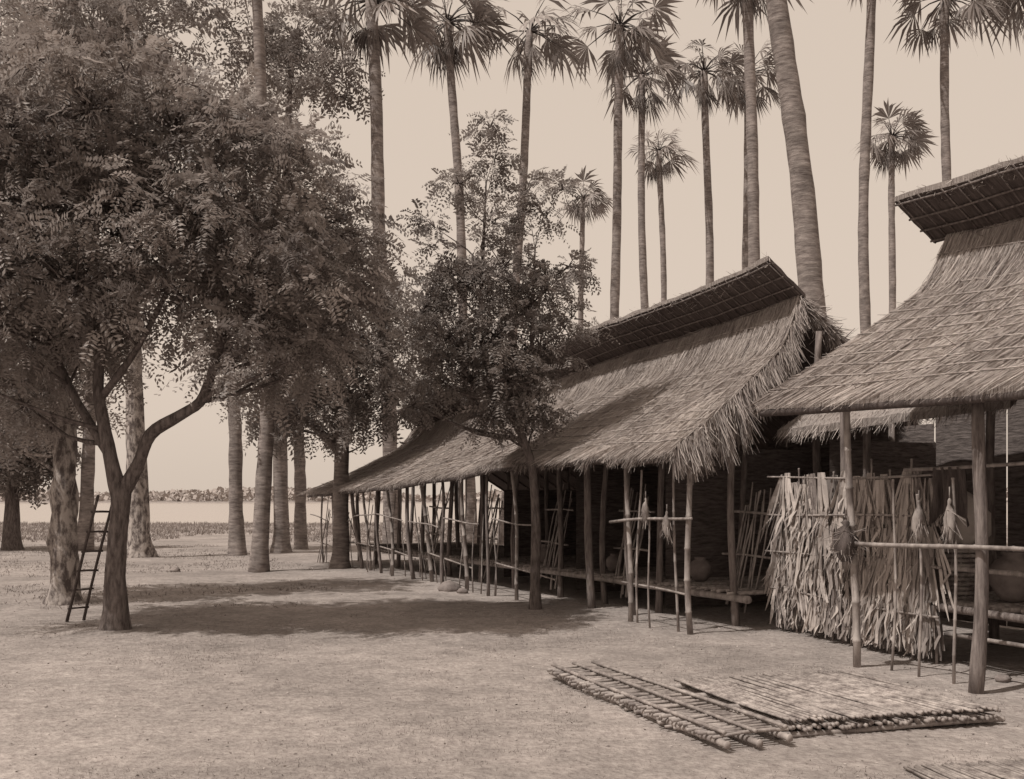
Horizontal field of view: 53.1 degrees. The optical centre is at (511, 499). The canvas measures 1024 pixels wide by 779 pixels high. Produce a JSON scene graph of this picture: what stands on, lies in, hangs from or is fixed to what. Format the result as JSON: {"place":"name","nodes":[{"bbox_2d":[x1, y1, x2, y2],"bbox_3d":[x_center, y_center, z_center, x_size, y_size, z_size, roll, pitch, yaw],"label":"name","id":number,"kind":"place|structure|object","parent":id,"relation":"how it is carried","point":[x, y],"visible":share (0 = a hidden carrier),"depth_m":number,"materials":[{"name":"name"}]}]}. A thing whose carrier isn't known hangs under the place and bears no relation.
{"place":"outdoors","nodes":[
{"label":"outdoors","id":0,"kind":"place"},
{"bbox_2d":[0,544,350,609],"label":"grass","id":1,"kind":"structure","parent":0,"point":[275,588],"depth_m":24.65,"materials":[{"name":"plant"}]},
{"bbox_2d":[0,521,498,542],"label":"crop field","id":2,"kind":"structure","parent":0,"point":[171,530],"depth_m":53.48,"materials":[{"name":"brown plant"}]},
{"bbox_2d":[0,503,1007,524],"bbox_3d":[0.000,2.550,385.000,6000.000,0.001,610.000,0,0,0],"label":"water","id":3,"kind":"structure","parent":0,"point":[191,512],"depth_m":195.65,"materials":[{"name":"beige liquid"}]},
{"bbox_2d":[0,577,1022,778],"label":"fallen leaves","id":4,"kind":"object","parent":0,"point":[428,670],"visible":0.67,"depth_m":10.21,"materials":[{"name":"brown plant"}]},
{"bbox_2d":[0,500,1023,778],"bbox_3d":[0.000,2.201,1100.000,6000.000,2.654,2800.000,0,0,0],"label":"ground","id":5,"kind":"structure","parent":0,"point":[160,718],"depth_m":9.82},
{"bbox_2d":[0,363,83,550],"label":"tall tree","id":6,"kind":"object","parent":5,"relation":"on","point":[27,476],"visible":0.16,"depth_m":33.77,"materials":[{"name":"brown plant"}]},
{"bbox_2d":[0,0,159,605],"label":"tamarind tree","id":7,"kind":"object","parent":5,"relation":"on","point":[62,537],"visible":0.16,"depth_m":16.87,"materials":[{"name":"brown plant"}]},
{"bbox_2d":[17,0,156,550],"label":"palmyra palm","id":8,"kind":"object","parent":5,"relation":"on","point":[86,506],"visible":0.13,"depth_m":33.95,"materials":[{"name":"plant"}]},
{"bbox_2d":[65,495,110,621],"bbox_3d":[-5.717,0.830,13.882,0.290,1.772,1.265,0,0,-41],"label":"wooden ladder","id":9,"kind":"object","parent":5,"relation":"on","point":[95,569],"visible":0.93,"depth_m":13.90,"materials":[{"name":"brown wood"}]},
{"bbox_2d":[0,0,241,557],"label":"tall tree","id":10,"kind":"object","parent":5,"relation":"on","point":[139,543],"visible":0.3,"depth_m":29.71,"materials":[{"name":"brown plant"}]},
{"bbox_2d":[170,567,180,571],"bbox_3d":[-7.893,1.671,23.996,0.245,0.154,0.219,0,0,-26],"label":"stone","id":11,"kind":"object","parent":5,"relation":"on","point":[174,569],"visible":0.77,"depth_m":23.93,"materials":[{"name":"grey stone"}]},
{"bbox_2d":[0,5,428,630],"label":"tamarind tree","id":12,"kind":"object","parent":5,"relation":"on","point":[70,313],"visible":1,"depth_m":12.45,"materials":[{"name":"brown plant"}]},
{"bbox_2d":[188,198,255,555],"bbox_3d":[-8.698,-3.704,31.209,3.424,11.250,3.646,0,0,0],"label":"palmyra palm","id":13,"kind":"object","parent":5,"relation":"on","point":[236,542],"visible":0.15,"depth_m":30.93,"materials":[{"name":"plant"}]},
{"bbox_2d":[223,0,274,572],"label":"palmyra palm","id":14,"kind":"object","parent":5,"relation":"on","point":[259,561],"visible":0.48,"depth_m":23.96,"materials":[{"name":"brown plant"}]},
{"bbox_2d":[198,0,384,552],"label":"tall tree","id":15,"kind":"object","parent":5,"relation":"on","point":[288,52],"visible":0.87,"depth_m":31.75,"materials":[{"name":"brown plant"}]},
{"bbox_2d":[252,192,331,548],"bbox_3d":[-7.520,-4.338,34.544,3.485,12.519,3.474,0,0,37],"label":"palmyra palm","id":16,"kind":"object","parent":5,"relation":"on","point":[300,531],"visible":0.09,"depth_m":34.44,"materials":[{"name":"plant"}]},
{"bbox_2d":[192,203,448,568],"bbox_3d":[-4.480,-2.820,24.810,6.556,9.240,5.480,0,0,0],"label":"tamarind tree","id":17,"kind":"object","parent":5,"relation":"on","point":[358,409],"visible":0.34,"depth_m":24.74,"materials":[{"name":"brown plant"}]},
{"bbox_2d":[296,0,446,553],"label":"palmyra palm","id":18,"kind":"object","parent":5,"relation":"on","point":[372,37],"visible":0.72,"depth_m":31.79,"materials":[{"name":"brown plant"}]},
{"bbox_2d":[437,580,460,591],"bbox_3d":[-1.155,1.644,18.983,0.449,0.280,0.335,0,0,18],"label":"stone","id":19,"kind":"object","parent":5,"relation":"on","point":[449,586],"visible":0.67,"depth_m":18.88,"materials":[{"name":"grey stone"}]},
{"bbox_2d":[404,0,518,542],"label":"palmyra palm","id":20,"kind":"object","parent":5,"relation":"on","point":[447,55],"visible":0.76,"depth_m":37.77,"materials":[{"name":"plant"}]},
{"bbox_2d":[456,588,467,593],"bbox_3d":[-0.901,1.675,18.595,0.220,0.127,0.163,0,0,0],"label":"stone","id":21,"kind":"object","parent":5,"relation":"on","point":[462,591],"visible":0.85,"depth_m":18.54,"materials":[{"name":"grey stone"}]},
{"bbox_2d":[378,109,619,609],"bbox_3d":[-0.169,-2.071,15.582,3.606,7.742,2.480,0,0,0],"label":"tree","id":22,"kind":"object","parent":5,"relation":"on","point":[494,347],"visible":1,"depth_m":15.29,"materials":[{"name":"brown plant"}]},
{"bbox_2d":[0,486,1007,501],"bbox_3d":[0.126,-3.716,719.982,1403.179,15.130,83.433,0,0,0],"label":"distant tree line","id":23,"kind":"object","parent":5,"relation":"on","point":[218,493],"visible":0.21,"depth_m":689.63,"materials":[{"name":"plant"}]},
{"bbox_2d":[299,322,741,592],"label":"thatched shed","id":24,"kind":"structure","parent":5,"relation":"on","point":[423,457],"depth_m":19.87,"materials":[{"name":"brown plant"}]},
{"bbox_2d":[477,0,590,544],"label":"palmyra palm","id":25,"kind":"object","parent":5,"relation":"on","point":[555,50],"visible":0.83,"depth_m":38.28,"materials":[{"name":"plant"}]},
{"bbox_2d":[555,166,612,330],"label":"palmyra palm","id":26,"kind":"object","parent":5,"relation":"on","point":[599,210],"visible":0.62,"depth_m":64.89,"materials":[{"name":"plant"}]},
{"bbox_2d":[559,0,683,318],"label":"palmyra palm","id":27,"kind":"object","parent":5,"relation":"on","point":[620,59],"visible":0.87,"depth_m":39.85,"materials":[{"name":"green plant"}]},
{"bbox_2d":[310,252,934,634],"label":"thatched shed","id":28,"kind":"structure","parent":5,"relation":"on","point":[715,357],"depth_m":15.80,"materials":[{"name":"brown plant"}]},
{"bbox_2d":[540,544,553,562],"bbox_3d":[0.634,1.032,19.396,0.347,0.357,0.344,0,0,0],"label":"clay jar","id":29,"kind":"object","parent":28,"relation":"on","point":[543,550],"visible":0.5,"depth_m":19.26,"materials":[{"name":"brown ceramic"}]},
{"bbox_2d":[606,553,623,571],"bbox_3d":[1.706,1.057,17.027,0.295,0.306,0.300,0,0,0],"label":"clay jar","id":30,"kind":"object","parent":28,"relation":"on","point":[611,561],"visible":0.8,"depth_m":16.93,"materials":[{"name":"brown ceramic"}]},
{"bbox_2d":[639,491,652,528],"bbox_3d":[1.775,0.158,13.485,0.258,0.526,0.225,0,0,0],"label":"hanging fibre bundle","id":31,"kind":"object","parent":28,"relation":"on","point":[645,512],"visible":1,"depth_m":13.45,"materials":[{"name":"beige plant"}]},
{"bbox_2d":[658,504,672,545],"bbox_3d":[1.980,0.334,13.077,0.194,0.538,0.208,0,0,-28],"label":"hanging fibre bundle","id":32,"kind":"object","parent":28,"relation":"on","point":[666,524],"visible":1,"depth_m":13.05,"materials":[{"name":"beige plant"}]},
{"bbox_2d":[690,557,711,581],"bbox_3d":[2.780,1.032,15.104,0.345,0.357,0.348,0,0,0],"label":"clay jar","id":33,"kind":"object","parent":28,"relation":"on","point":[700,569],"visible":0.98,"depth_m":14.98,"materials":[{"name":"brown ceramic"}]},
{"bbox_2d":[566,680,693,735],"bbox_3d":[1.105,1.679,8.441,0.651,0.111,2.259,0,0,-20],"label":"bamboo lattice","id":34,"kind":"object","parent":5,"relation":"on","point":[606,699],"visible":0.13,"depth_m":8.20,"materials":[{"name":"beige wood"}]},
{"bbox_2d":[596,33,691,308],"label":"palmyra palm","id":35,"kind":"object","parent":5,"relation":"on","point":[640,99],"visible":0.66,"depth_m":43.73,"materials":[{"name":"plant"}]},
{"bbox_2d":[625,127,698,301],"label":"palmyra palm","id":36,"kind":"object","parent":5,"relation":"on","point":[657,172],"visible":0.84,"depth_m":57.80,"materials":[{"name":"plant"}]},
{"bbox_2d":[547,660,792,749],"bbox_3d":[1.117,1.616,8.382,0.677,0.145,3.154,0,0,-21],"label":"bamboo lattice","id":37,"kind":"object","parent":5,"relation":"on","point":[707,719],"visible":1,"depth_m":7.86,"materials":[{"name":"beige wood"}]},
{"bbox_2d":[666,38,758,284],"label":"palmyra palm","id":38,"kind":"object","parent":5,"relation":"on","point":[726,92],"visible":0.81,"depth_m":44.79,"materials":[{"name":"plant"}]},
{"bbox_2d":[696,0,811,265],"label":"palmyra palm","id":39,"kind":"object","parent":5,"relation":"on","point":[748,9],"visible":0.58,"depth_m":31.83,"materials":[{"name":"plant"}]},
{"bbox_2d":[712,37,797,269],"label":"palmyra palm","id":40,"kind":"object","parent":5,"relation":"on","point":[766,62],"visible":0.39,"depth_m":47.01,"materials":[{"name":"plant"}]},
{"bbox_2d":[766,0,826,314],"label":"palmyra palm","id":41,"kind":"object","parent":5,"relation":"on","point":[807,242],"visible":0.52,"depth_m":20.82,"materials":[{"name":"plant"}]},
{"bbox_2d":[683,687,1004,738],"bbox_3d":[2.540,1.649,8.245,1.992,0.113,1.749,0,0,-15],"label":"bamboo mat","id":42,"kind":"object","parent":5,"relation":"on","point":[891,723],"visible":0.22,"depth_m":7.48,"materials":[{"name":"beige wood"}]},
{"bbox_2d":[668,670,1000,724],"bbox_3d":[2.527,1.597,8.285,2.043,0.107,1.807,0,0,-15],"label":"bamboo mat","id":43,"kind":"object","parent":42,"relation":"on","point":[804,696],"visible":0.99,"depth_m":8.09,"materials":[{"name":"beige wicker"}]},
{"bbox_2d":[759,458,953,663],"bbox_3d":[3.862,0.634,11.987,0.326,2.193,3.616,0,0,-18],"label":"palm leaf screen","id":44,"kind":"object","parent":5,"relation":"on","point":[811,582],"visible":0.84,"depth_m":11.65,"materials":[{"name":"brown plant"}]},
{"bbox_2d":[847,0,875,332],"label":"palmyra palm","id":45,"kind":"object","parent":5,"relation":"on","point":[863,233],"visible":0.62,"depth_m":38.03,"materials":[{"name":"brown plant"}]},
{"bbox_2d":[744,156,1023,693],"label":"thatched hut","id":46,"kind":"object","parent":5,"relation":"on","point":[943,346],"visible":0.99,"depth_m":11.07,"materials":[{"name":"brown plant"}]},
{"bbox_2d":[818,510,868,571],"bbox_3d":[3.348,0.429,10.369,0.493,0.649,0.501,0,0,0],"label":"dark leaf bundle","id":47,"kind":"object","parent":46,"relation":"on","point":[845,537],"visible":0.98,"depth_m":10.30,"materials":[{"name":"brown plant"}]},
{"bbox_2d":[908,490,929,550],"bbox_3d":[3.909,0.209,9.778,0.247,0.587,0.222,0,0,0],"label":"hanging fibre bundle","id":48,"kind":"object","parent":46,"relation":"hanging from","point":[918,524],"visible":0.97,"depth_m":9.76,"materials":[{"name":"beige plant"}]},
{"bbox_2d":[928,467,968,526],"bbox_3d":[4.385,-0.018,10.253,0.272,0.604,0.380,0,0,-25],"label":"hanging cloth","id":49,"kind":"object","parent":46,"relation":"hanging from","point":[942,481],"visible":0.93,"depth_m":10.20,"materials":[{"name":"brown fabric"}]},
{"bbox_2d":[932,487,966,556],"bbox_3d":[4.072,0.210,9.435,0.252,0.650,0.306,0,0,-19],"label":"hanging fibre bundle","id":50,"kind":"object","parent":46,"relation":"hanging from","point":[949,522],"visible":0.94,"depth_m":9.43,"materials":[{"name":"beige plant"}]},
{"bbox_2d":[940,543,974,599],"bbox_3d":[4.792,0.772,11.081,0.567,0.601,0.567,0,0,0],"label":"basket","id":51,"kind":"object","parent":46,"relation":"on","point":[966,580],"visible":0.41,"depth_m":10.85,"materials":[{"name":"brown wicker"}]},
{"bbox_2d":[943,491,990,544],"bbox_3d":[4.859,0.186,11.052,0.561,0.678,0.504,0,0,0],"label":"cloth sack","id":52,"kind":"object","parent":51,"relation":"on","point":[967,534],"visible":0.16,"depth_m":10.82,"materials":[{"name":"brown fabric"}]},
{"bbox_2d":[989,551,1023,601],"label":"clay jar","id":53,"kind":"object","parent":46,"relation":"on","point":[1008,588],"visible":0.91,"depth_m":10.41,"materials":[{"name":"brown ceramic"}]},
{"bbox_2d":[849,100,937,311],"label":"palmyra palm","id":54,"kind":"object","parent":5,"relation":"on","point":[888,157],"visible":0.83,"depth_m":51.76,"materials":[{"name":"plant"}]},
{"bbox_2d":[885,0,1012,181],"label":"palmyra palm","id":55,"kind":"object","parent":5,"relation":"on","point":[975,9],"visible":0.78,"depth_m":37.91,"materials":[{"name":"plant"}]},
{"bbox_2d":[897,758,1023,778],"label":"bamboo mat","id":56,"kind":"object","parent":5,"relation":"on","point":[1003,768],"visible":0.98,"depth_m":6.29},
{"bbox_2d":[981,0,1023,55],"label":"palmyra palm","id":57,"kind":"object","parent":5,"relation":"on","point":[1017,15],"visible":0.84,"depth_m":38.01,"materials":[{"name":"plant"}]},
{"bbox_2d":[994,674,1011,682],"bbox_3d":[4.600,1.684,9.600,0.139,0.088,0.129,0,0,41],"label":"stone","id":58,"kind":"object","parent":5,"relation":"on","point":[1002,678],"visible":1,"depth_m":9.56,"materials":[{"name":"grey stone"}]},
{"bbox_2d":[0,606,1023,778],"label":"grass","id":59,"kind":"structure","parent":0,"point":[405,677],"depth_m":9.86,"materials":[{"name":"plant"}]},
{"bbox_2d":[0,0,1023,499],"label":"sky","id":60,"kind":"structure","parent":0,"point":[569,127],"materials":[{"name":"beige"}]}
]}

